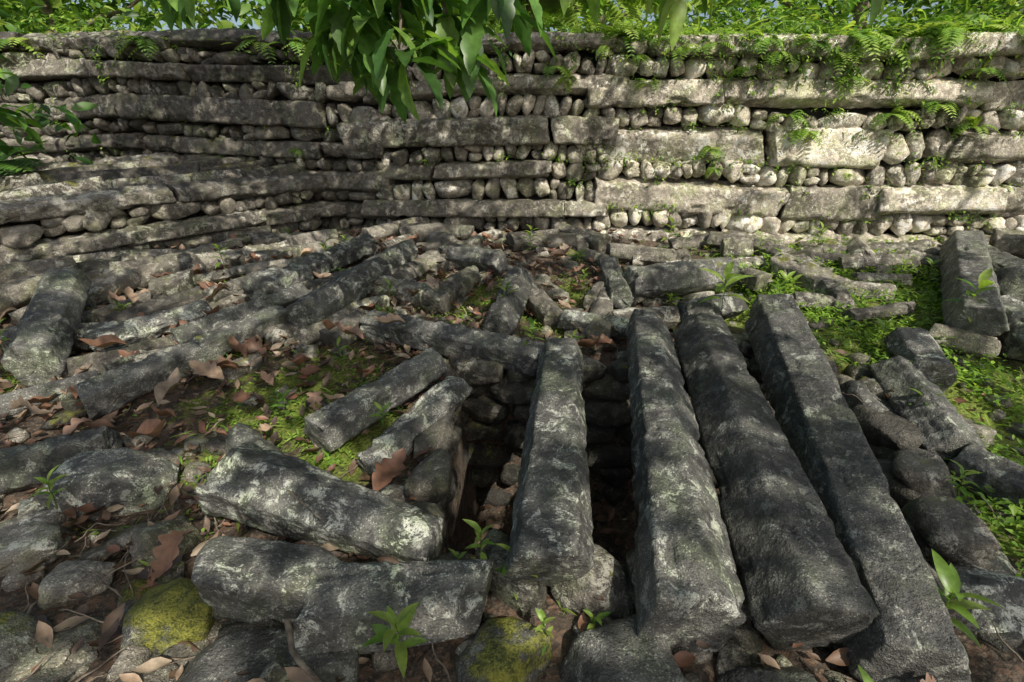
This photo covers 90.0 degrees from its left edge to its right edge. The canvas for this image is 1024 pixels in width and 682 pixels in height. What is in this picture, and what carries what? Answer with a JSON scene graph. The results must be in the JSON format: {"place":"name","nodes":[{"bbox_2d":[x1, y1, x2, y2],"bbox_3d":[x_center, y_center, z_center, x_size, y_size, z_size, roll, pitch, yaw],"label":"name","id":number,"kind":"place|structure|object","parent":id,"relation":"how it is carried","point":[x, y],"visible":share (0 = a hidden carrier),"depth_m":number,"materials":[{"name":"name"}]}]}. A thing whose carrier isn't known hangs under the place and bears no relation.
{"place":"outdoors","nodes":[
{"label":"outdoors","id":0,"kind":"place"},
{"bbox_2d":[0,227,1023,681],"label":"ground","id":1,"kind":"structure","parent":0,"point":[988,663],"depth_m":3.05,"materials":[{"name":"soil"}]},
{"bbox_2d":[0,611,54,681],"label":"boulder","id":2,"kind":"object","parent":1,"relation":"on","point":[18,641],"visible":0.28,"depth_m":1.80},
{"bbox_2d":[0,517,72,576],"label":"boulder","id":3,"kind":"object","parent":1,"relation":"on","point":[25,542],"visible":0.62,"depth_m":2.16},
{"bbox_2d":[1,268,91,386],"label":"basalt column","id":4,"kind":"structure","parent":1,"relation":"on","point":[39,349],"depth_m":3.37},
{"bbox_2d":[0,318,8,354],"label":"seedling","id":5,"kind":"object","parent":4,"relation":"on","point":[1,331],"visible":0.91,"depth_m":3.31,"materials":[{"name":"green plant"}]},
{"bbox_2d":[0,370,97,419],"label":"basalt column","id":6,"kind":"structure","parent":1,"relation":"on","point":[48,389],"depth_m":3.06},
{"bbox_2d":[0,426,122,493],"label":"basalt column","id":7,"kind":"structure","parent":1,"relation":"on","point":[22,467],"depth_m":2.56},
{"bbox_2d":[51,497,75,520],"bbox_3d":[-2.103,0.785,2.460,0.200,0.203,0.252,18,30,35],"label":"boulder","id":8,"kind":"object","parent":1,"relation":"on","point":[65,503],"visible":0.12,"depth_m":2.36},
{"bbox_2d":[30,464,68,508],"bbox_3d":[-2.060,0.664,2.293,0.132,0.182,0.134,8,25,17],"label":"seedling","id":9,"kind":"object","parent":8,"relation":"on","point":[51,496],"visible":1,"depth_m":2.28,"materials":[{"name":"green plant"}]},
{"bbox_2d":[0,320,129,351],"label":"basalt column","id":10,"kind":"structure","parent":1,"relation":"on","point":[10,331],"depth_m":3.56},
{"bbox_2d":[37,560,115,609],"bbox_3d":[-1.772,0.998,2.087,0.277,0.178,0.213,-14,28,-29],"label":"boulder","id":11,"kind":"object","parent":1,"relation":"on","point":[60,582],"visible":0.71,"depth_m":2.02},
{"bbox_2d":[0,0,160,32],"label":"tree","id":12,"kind":"object","parent":1,"relation":"on","point":[45,10],"visible":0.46,"depth_m":8.54,"materials":[{"name":"green plant"}]},
{"bbox_2d":[37,447,178,520],"bbox_3d":[-1.938,0.691,2.533,0.545,0.246,0.334,-5,24,-10],"label":"boulder","id":13,"kind":"object","parent":1,"relation":"on","point":[100,478],"visible":0.91,"depth_m":2.44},
{"bbox_2d":[109,663,178,681],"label":"boulder","id":14,"kind":"object","parent":1,"relation":"on","point":[161,674],"visible":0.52,"depth_m":1.73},
{"bbox_2d":[83,299,211,351],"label":"basalt column","id":15,"kind":"structure","parent":1,"relation":"on","point":[145,327],"depth_m":3.68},
{"bbox_2d":[131,515,202,568],"bbox_3d":[-1.555,0.897,2.278,0.230,0.240,0.274,18,29,34],"label":"boulder","id":16,"kind":"object","parent":1,"relation":"on","point":[145,540],"visible":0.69,"depth_m":2.20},
{"bbox_2d":[120,578,215,654],"bbox_3d":[-1.255,1.044,1.946,0.330,0.297,0.303,0,24,0],"label":"boulder","id":17,"kind":"object","parent":1,"relation":"on","point":[160,619],"visible":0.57,"depth_m":1.83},
{"bbox_2d":[0,153,352,325],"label":"stepped retaining wall","id":18,"kind":"structure","parent":1,"relation":"on","point":[61,214],"depth_m":5.04,"materials":[{"name":"stone"}]},
{"bbox_2d":[0,54,101,174],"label":"fern shrub","id":19,"kind":"object","parent":18,"relation":"on","point":[9,118],"visible":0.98,"depth_m":5.23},
{"bbox_2d":[76,305,288,419],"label":"basalt column","id":20,"kind":"structure","parent":1,"relation":"on","point":[101,392],"depth_m":3.24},
{"bbox_2d":[140,0,309,31],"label":"tree","id":21,"kind":"object","parent":1,"relation":"on","point":[209,12],"visible":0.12,"depth_m":8.55,"materials":[{"name":"green plant"}]},
{"bbox_2d":[225,423,284,454],"bbox_3d":[-1.335,0.613,2.688,0.502,0.199,0.193,20,31,37],"label":"rock","id":22,"kind":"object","parent":1,"relation":"on","point":[238,434],"depth_m":2.71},
{"bbox_2d":[191,535,339,625],"bbox_3d":[-0.897,0.948,1.994,0.530,0.443,0.354,-7,25,-15],"label":"boulder","id":23,"kind":"object","parent":1,"relation":"on","point":[246,580],"visible":0.66,"depth_m":1.83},
{"bbox_2d":[172,627,359,681],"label":"boulder","id":24,"kind":"object","parent":1,"relation":"on","point":[222,658],"visible":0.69,"depth_m":1.71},
{"bbox_2d":[267,387,286,406],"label":"seedling","id":25,"kind":"object","parent":1,"relation":"on","point":[277,395],"visible":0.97,"depth_m":2.92,"materials":[{"name":"green plant"}]},
{"bbox_2d":[271,389,299,424],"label":"seedling","id":26,"kind":"object","parent":1,"relation":"on","point":[282,398],"visible":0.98,"depth_m":2.94,"materials":[{"name":"green plant"}]},
{"bbox_2d":[291,349,306,373],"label":"seedling","id":27,"kind":"object","parent":1,"relation":"on","point":[296,354],"visible":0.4,"depth_m":3.39,"materials":[{"name":"green plant"}]},
{"bbox_2d":[241,233,376,299],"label":"basalt column","id":28,"kind":"structure","parent":1,"relation":"on","point":[327,260],"depth_m":4.46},
{"bbox_2d":[194,442,442,562],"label":"basalt column","id":29,"kind":"structure","parent":1,"relation":"on","point":[253,483],"depth_m":2.14,"materials":[{"name":"stone"}]},
{"bbox_2d":[332,336,348,365],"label":"seedling","id":30,"kind":"object","parent":1,"relation":"on","point":[342,347],"visible":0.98,"depth_m":3.46,"materials":[{"name":"green plant"}]},
{"bbox_2d":[287,238,417,328],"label":"basalt column","id":31,"kind":"structure","parent":1,"relation":"on","point":[339,292],"depth_m":4.07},
{"bbox_2d":[304,347,448,452],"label":"basalt column","id":32,"kind":"structure","parent":1,"relation":"on","point":[335,425],"depth_m":2.87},
{"bbox_2d":[374,305,386,312],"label":"seedling","id":33,"kind":"object","parent":1,"relation":"on","point":[378,308],"visible":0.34,"depth_m":3.95,"materials":[{"name":"green plant"}]},
{"bbox_2d":[380,278,398,303],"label":"seedling","id":34,"kind":"object","parent":1,"relation":"on","point":[389,283],"visible":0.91,"depth_m":4.27,"materials":[{"name":"green plant"}]},
{"bbox_2d":[382,305,396,312],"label":"seedling","id":35,"kind":"object","parent":1,"relation":"on","point":[389,308],"visible":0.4,"depth_m":3.88,"materials":[{"name":"green plant"}]},
{"bbox_2d":[293,558,495,655],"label":"basalt column","id":36,"kind":"structure","parent":1,"relation":"on","point":[341,599],"depth_m":1.78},
{"bbox_2d":[362,602,427,677],"bbox_3d":[-0.367,0.925,1.601,0.191,0.188,0.233,0,24,0],"label":"seedling","id":37,"kind":"object","parent":1,"relation":"on","point":[387,635],"visible":1,"depth_m":1.59,"materials":[{"name":"green plant"}]},
{"bbox_2d":[356,376,472,475],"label":"basalt column","id":38,"kind":"structure","parent":1,"relation":"on","point":[435,403],"depth_m":2.83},
{"bbox_2d":[368,401,392,425],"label":"seedling","id":39,"kind":"object","parent":38,"relation":"on","point":[380,407],"visible":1,"depth_m":2.74,"materials":[{"name":"green plant"}]},
{"bbox_2d":[359,310,544,375],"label":"basalt column","id":40,"kind":"structure","parent":1,"relation":"on","point":[507,352],"depth_m":3.46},
{"bbox_2d":[521,316,543,345],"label":"seedling","id":41,"kind":"object","parent":40,"relation":"on","point":[531,323],"visible":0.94,"depth_m":3.33,"materials":[{"name":"green plant"}]},
{"bbox_2d":[445,244,507,273],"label":"basalt column","id":42,"kind":"structure","parent":1,"relation":"on","point":[477,257],"depth_m":4.75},
{"bbox_2d":[455,616,552,681],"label":"boulder","id":43,"kind":"object","parent":1,"relation":"on","point":[507,649],"visible":0.96,"depth_m":1.71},
{"bbox_2d":[482,266,533,335],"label":"basalt column","id":44,"kind":"structure","parent":1,"relation":"on","point":[504,313],"depth_m":3.73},
{"bbox_2d":[496,281,518,296],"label":"seedling","id":45,"kind":"object","parent":44,"relation":"on","point":[507,285],"visible":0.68,"depth_m":3.80,"materials":[{"name":"green plant"}]},
{"bbox_2d":[0,28,1023,246],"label":"basalt wall","id":46,"kind":"structure","parent":1,"relation":"on","point":[363,158],"depth_m":5.71,"materials":[{"name":"stone"}]},
{"bbox_2d":[0,14,1023,76],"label":"fern bed","id":47,"kind":"object","parent":46,"relation":"on","point":[935,26],"visible":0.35,"depth_m":5.04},
{"bbox_2d":[15,0,1023,228],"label":"wall top weeds","id":48,"kind":"object","parent":46,"relation":"on","point":[794,28],"depth_m":5.25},
{"bbox_2d":[289,15,1023,180],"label":"wall ferns","id":49,"kind":"object","parent":46,"relation":"attached to","point":[972,121],"depth_m":5.08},
{"bbox_2d":[0,230,1023,681],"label":"rubble stones","id":50,"kind":"object","parent":1,"relation":"on","point":[744,644],"visible":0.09,"depth_m":2.28,"materials":[{"name":"stone"}]},
{"bbox_2d":[113,302,132,308],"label":"seedling","id":51,"kind":"object","parent":50,"relation":"on","point":[123,307],"visible":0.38,"depth_m":4.03,"materials":[{"name":"green plant"}]},
{"bbox_2d":[567,329,584,338],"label":"seedling","id":52,"kind":"object","parent":50,"relation":"on","point":[574,333],"visible":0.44,"depth_m":3.62,"materials":[{"name":"green plant"}]},
{"bbox_2d":[857,664,872,681],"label":"seedling","id":53,"kind":"object","parent":50,"relation":"on","point":[866,677],"visible":1,"depth_m":1.58,"materials":[{"name":"green plant"}]},
{"bbox_2d":[900,258,912,272],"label":"seedling","id":54,"kind":"object","parent":50,"relation":"on","point":[904,262],"visible":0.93,"depth_m":4.66,"materials":[{"name":"green plant"}]},
{"bbox_2d":[0,0,1023,39],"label":"jungle foliage","id":55,"kind":"object","parent":1,"relation":"on","point":[246,7],"visible":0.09,"depth_m":8.45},
{"bbox_2d":[0,228,1023,681],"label":"fallen leaves","id":56,"kind":"object","parent":1,"relation":"on","point":[166,558],"depth_m":2.92,"materials":[{"name":"plant"}]},
{"bbox_2d":[568,250,585,260],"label":"seedling","id":57,"kind":"object","parent":56,"relation":"on","point":[578,253],"visible":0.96,"depth_m":5.04,"materials":[{"name":"green plant"}]},
{"bbox_2d":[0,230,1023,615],"bbox_3d":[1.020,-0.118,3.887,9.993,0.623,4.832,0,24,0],"label":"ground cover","id":58,"kind":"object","parent":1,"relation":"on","point":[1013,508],"visible":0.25,"depth_m":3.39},
{"bbox_2d":[775,270,795,292],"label":"seedling","id":59,"kind":"object","parent":58,"relation":"on","point":[785,276],"visible":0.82,"depth_m":4.33,"materials":[{"name":"green plant"}]},
{"bbox_2d":[783,274,802,293],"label":"seedling","id":60,"kind":"object","parent":58,"relation":"on","point":[796,278],"visible":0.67,"depth_m":4.39,"materials":[{"name":"green plant"}]},
{"bbox_2d":[854,288,869,307],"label":"seedling","id":61,"kind":"object","parent":58,"relation":"on","point":[862,295],"visible":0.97,"depth_m":4.07,"materials":[{"name":"green plant"}]},
{"bbox_2d":[4,216,1023,377],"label":"fallen basalt columns","id":62,"kind":"structure","parent":1,"relation":"on","point":[180,287],"depth_m":4.42,"materials":[{"name":"stone"}]},
{"bbox_2d":[210,244,233,268],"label":"seedling","id":63,"kind":"object","parent":62,"relation":"on","point":[217,247],"visible":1,"depth_m":4.57,"materials":[{"name":"green plant"}]},
{"bbox_2d":[170,282,310,343],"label":"basalt column","id":64,"kind":"structure","parent":62,"relation":"on","point":[219,319],"depth_m":3.73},
{"bbox_2d":[807,220,833,247],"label":"seedling","id":65,"kind":"object","parent":62,"relation":"on","point":[823,229],"visible":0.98,"depth_m":5.02,"materials":[{"name":"green plant"}]},
{"bbox_2d":[887,290,898,303],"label":"seedling","id":66,"kind":"object","parent":62,"relation":"on","point":[894,292],"visible":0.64,"depth_m":3.98,"materials":[{"name":"green plant"}]},
{"bbox_2d":[1001,295,1023,354],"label":"basalt column","id":67,"kind":"structure","parent":62,"relation":"on","point":[1014,309],"depth_m":3.52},
{"bbox_2d":[8,0,1019,38],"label":"distant trees","id":68,"kind":"object","parent":1,"relation":"on","point":[189,25],"depth_m":23.15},
{"bbox_2d":[494,543,537,599],"bbox_3d":[0.021,0.862,1.925,0.186,0.263,0.188,0,24,0],"label":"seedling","id":69,"kind":"object","parent":1,"relation":"on","point":[506,547],"visible":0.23,"depth_m":1.90,"materials":[{"name":"green plant"}]},
{"bbox_2d":[161,0,886,123],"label":"breadfruit tree","id":70,"kind":"object","parent":1,"relation":"on","point":[356,36],"visible":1,"depth_m":2.39,"materials":[{"name":"green plant"}]},
{"bbox_2d":[521,232,538,254],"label":"seedling","id":71,"kind":"object","parent":1,"relation":"on","point":[529,233],"visible":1,"depth_m":5.04,"materials":[{"name":"green plant"}]},
{"bbox_2d":[532,608,555,655],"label":"seedling","id":72,"kind":"object","parent":1,"relation":"on","point":[542,616],"visible":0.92,"depth_m":1.75,"materials":[{"name":"green plant"}]},
{"bbox_2d":[392,0,700,33],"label":"palm tree","id":73,"kind":"object","parent":1,"relation":"on","point":[549,7],"visible":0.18,"depth_m":8.37,"materials":[{"name":"green plant"}]},
{"bbox_2d":[578,268,590,291],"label":"seedling","id":74,"kind":"object","parent":1,"relation":"on","point":[585,274],"visible":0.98,"depth_m":4.39,"materials":[{"name":"green plant"}]},
{"bbox_2d":[557,310,628,338],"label":"basalt column","id":75,"kind":"structure","parent":1,"relation":"on","point":[567,319],"depth_m":3.75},
{"bbox_2d":[582,608,610,629],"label":"seedling","id":76,"kind":"object","parent":1,"relation":"on","point":[599,617],"visible":0.58,"depth_m":1.82,"materials":[{"name":"green plant"}]},
{"bbox_2d":[569,0,627,32],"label":"tree","id":77,"kind":"object","parent":1,"relation":"on","point":[602,19],"visible":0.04,"depth_m":9.29,"materials":[{"name":"green plant"}]},
{"bbox_2d":[599,255,633,308],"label":"basalt column","id":78,"kind":"structure","parent":1,"relation":"on","point":[618,287],"depth_m":4.13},
{"bbox_2d":[559,614,686,681],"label":"boulder","id":79,"kind":"object","parent":1,"relation":"on","point":[618,650],"visible":0.93,"depth_m":1.68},
{"bbox_2d":[660,217,680,245],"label":"seedling","id":80,"kind":"object","parent":1,"relation":"on","point":[672,226],"visible":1,"depth_m":5.19,"materials":[{"name":"green plant"}]},
{"bbox_2d":[664,293,683,305],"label":"seedling","id":81,"kind":"object","parent":1,"relation":"on","point":[671,298],"visible":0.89,"depth_m":4.25,"materials":[{"name":"green plant"}]},
{"bbox_2d":[622,257,739,299],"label":"basalt column","id":82,"kind":"structure","parent":1,"relation":"on","point":[657,280],"depth_m":4.20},
{"bbox_2d":[627,309,745,652],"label":"basalt column","id":83,"kind":"structure","parent":1,"relation":"on","point":[689,592],"depth_m":1.94,"materials":[{"name":"stone"}]},
{"bbox_2d":[404,353,1001,620],"bbox_3d":[0.982,1.010,3.023,3.120,1.341,2.141,0,24,0],"label":"crypt lining","id":84,"kind":"object","parent":1,"relation":"on","point":[943,523],"visible":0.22,"depth_m":2.76,"materials":[{"name":"stone"}]},
{"bbox_2d":[448,548,466,559],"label":"seedling","id":85,"kind":"object","parent":84,"relation":"on","point":[456,554],"visible":0.33,"depth_m":2.02,"materials":[{"name":"green plant"}]},
{"bbox_2d":[463,519,495,558],"bbox_3d":[-0.120,0.801,2.032,0.154,0.185,0.120,20,31,38],"label":"seedling","id":86,"kind":"object","parent":84,"relation":"on","point":[479,532],"visible":0.91,"depth_m":2.02,"materials":[{"name":"green plant"}]},
{"bbox_2d":[475,528,509,557],"bbox_3d":[-0.058,0.940,2.192,0.230,0.245,0.203,-5,24,-11],"label":"boulder","id":87,"kind":"object","parent":84,"relation":"on","point":[495,536],"visible":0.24,"depth_m":2.15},
{"bbox_2d":[501,337,593,586],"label":"basalt column","id":88,"kind":"structure","parent":84,"relation":"on","point":[551,544],"depth_m":2.07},
{"bbox_2d":[677,292,747,324],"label":"basalt column","id":89,"kind":"structure","parent":1,"relation":"on","point":[733,306],"depth_m":3.87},
{"bbox_2d":[698,261,752,309],"bbox_3d":[1.563,-0.376,3.696,0.398,0.341,0.369,0,24,0],"label":"seedling","id":90,"kind":"object","parent":1,"relation":"on","point":[727,272],"visible":1,"depth_m":3.70,"materials":[{"name":"green plant"}]},
{"bbox_2d":[754,238,766,255],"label":"seedling","id":91,"kind":"object","parent":1,"relation":"on","point":[760,246],"visible":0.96,"depth_m":5.09,"materials":[{"name":"green plant"}]},
{"bbox_2d":[716,662,816,681],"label":"boulder","id":92,"kind":"object","parent":1,"relation":"on","point":[754,672],"visible":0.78,"depth_m":1.68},
{"bbox_2d":[673,312,879,649],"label":"basalt column","id":93,"kind":"structure","parent":1,"relation":"on","point":[801,582],"depth_m":2.01,"materials":[{"name":"stone"}]},
{"bbox_2d":[767,278,796,294],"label":"seedling","id":94,"kind":"object","parent":1,"relation":"on","point":[778,288],"visible":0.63,"depth_m":3.79,"materials":[{"name":"green plant"}]},
{"bbox_2d":[835,319,857,348],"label":"seedling","id":95,"kind":"object","parent":1,"relation":"on","point":[850,324],"visible":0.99,"depth_m":3.56,"materials":[{"name":"green plant"}]},
{"bbox_2d":[744,294,971,681],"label":"basalt column","id":96,"kind":"structure","parent":1,"relation":"on","point":[908,634],"depth_m":2.04,"materials":[{"name":"stone"}]},
{"bbox_2d":[747,0,1007,30],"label":"tree","id":97,"kind":"object","parent":1,"relation":"on","point":[858,8],"visible":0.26,"depth_m":8.35,"materials":[{"name":"green plant"}]},
{"bbox_2d":[867,317,898,350],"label":"seedling","id":98,"kind":"object","parent":1,"relation":"on","point":[884,330],"visible":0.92,"depth_m":3.60,"materials":[{"name":"green plant"}]},
{"bbox_2d":[873,321,894,335],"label":"seedling","id":99,"kind":"object","parent":1,"relation":"on","point":[882,327],"visible":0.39,"depth_m":3.79,"materials":[{"name":"green plant"}]},
{"bbox_2d":[914,295,923,311],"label":"seedling","id":100,"kind":"object","parent":1,"relation":"on","point":[917,300],"visible":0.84,"depth_m":4.03,"materials":[{"name":"green plant"}]},
{"bbox_2d":[883,327,957,392],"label":"basalt column","id":101,"kind":"structure","parent":1,"relation":"on","point":[920,348],"depth_m":3.27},
{"bbox_2d":[867,355,985,463],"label":"basalt column","id":102,"kind":"structure","parent":1,"relation":"on","point":[945,429],"depth_m":2.86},
{"bbox_2d":[839,380,1023,576],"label":"basalt column","id":103,"kind":"structure","parent":1,"relation":"on","point":[860,390],"depth_m":2.99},
{"bbox_2d":[946,459,981,495],"bbox_3d":[2.083,0.648,2.380,0.129,0.183,0.126,19,30,36],"label":"seedling","id":104,"kind":"object","parent":103,"relation":"on","point":[963,475],"visible":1,"depth_m":2.38,"materials":[{"name":"green plant"}]},
{"bbox_2d":[922,257,941,279],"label":"seedling","id":105,"kind":"object","parent":1,"relation":"on","point":[931,264],"visible":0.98,"depth_m":4.56,"materials":[{"name":"green plant"}]},
{"bbox_2d":[934,334,956,350],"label":"seedling","id":106,"kind":"object","parent":1,"relation":"on","point":[945,342],"visible":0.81,"depth_m":3.57,"materials":[{"name":"green plant"}]},
{"bbox_2d":[932,549,1004,648],"bbox_3d":[1.551,0.941,1.864,0.302,0.266,0.304,0,24,0],"label":"seedling","id":107,"kind":"object","parent":1,"relation":"on","point":[949,577],"visible":0.59,"depth_m":1.83,"materials":[{"name":"green plant"}]},
{"bbox_2d":[915,0,1023,23],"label":"tree","id":108,"kind":"object","parent":1,"relation":"on","point":[1020,2],"visible":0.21,"depth_m":9.43,"materials":[{"name":"green plant"}]},
{"bbox_2d":[939,230,1009,336],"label":"basalt column","id":109,"kind":"structure","parent":1,"relation":"on","point":[964,255],"depth_m":3.85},
{"bbox_2d":[943,268,996,321],"bbox_3d":[3.237,-0.298,3.576,0.302,0.378,0.263,-8,25,-17],"label":"seedling","id":110,"kind":"object","parent":109,"relation":"on","point":[984,277],"visible":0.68,"depth_m":3.54,"materials":[{"name":"green plant"}]},
{"bbox_2d":[929,561,1023,637],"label":"boulder","id":111,"kind":"object","parent":1,"relation":"on","point":[1005,591],"visible":0.38,"depth_m":1.91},
{"bbox_2d":[942,238,1023,301],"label":"basalt column","id":112,"kind":"structure","parent":1,"relation":"on","point":[1008,269],"depth_m":4.12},
{"bbox_2d":[947,443,1023,519],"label":"basalt column","id":113,"kind":"structure","parent":1,"relation":"on","point":[1003,477],"depth_m":2.45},
{"bbox_2d":[986,227,1023,258],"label":"collapsed wall end","id":114,"kind":"structure","parent":1,"relation":"on","point":[1011,241],"depth_m":4.88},
{"bbox_2d":[8,0,1019,33],"label":"sky","id":115,"kind":"structure","parent":0,"point":[232,20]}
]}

